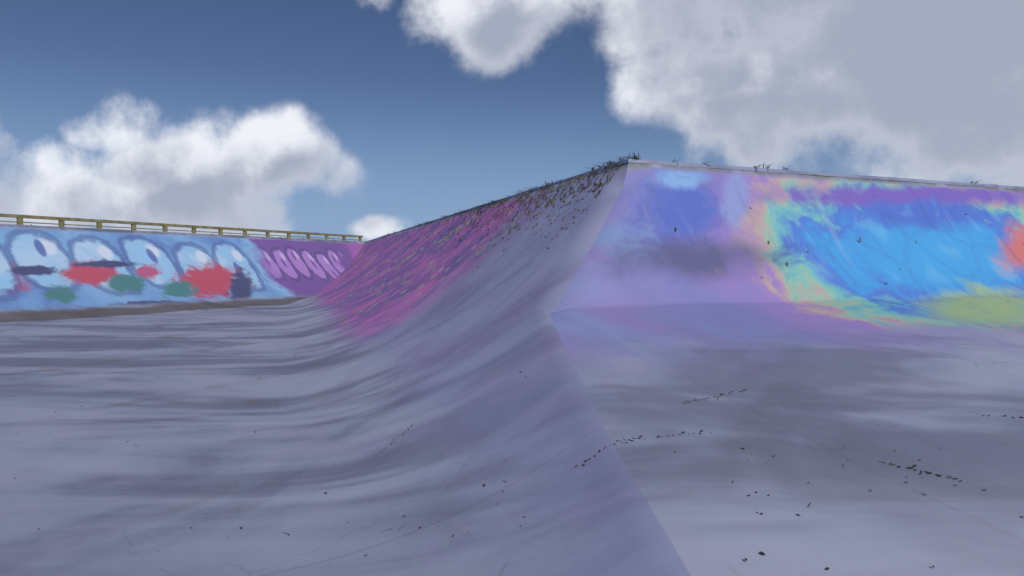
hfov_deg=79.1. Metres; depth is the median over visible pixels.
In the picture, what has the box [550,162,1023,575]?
basin wall
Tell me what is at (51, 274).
basin wall
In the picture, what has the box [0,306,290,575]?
basin floor
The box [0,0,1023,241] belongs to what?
sky
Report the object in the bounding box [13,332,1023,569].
leaf litter floor
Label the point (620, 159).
weeds
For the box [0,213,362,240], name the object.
railing
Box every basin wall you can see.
[0,225,364,323]
[218,162,690,575]
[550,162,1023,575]
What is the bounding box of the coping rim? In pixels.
[0,158,1023,241]
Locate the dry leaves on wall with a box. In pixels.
[408,163,1008,301]
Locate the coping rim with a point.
(774, 170)
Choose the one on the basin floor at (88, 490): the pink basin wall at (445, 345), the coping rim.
the pink basin wall at (445, 345)
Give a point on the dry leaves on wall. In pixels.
(569, 184)

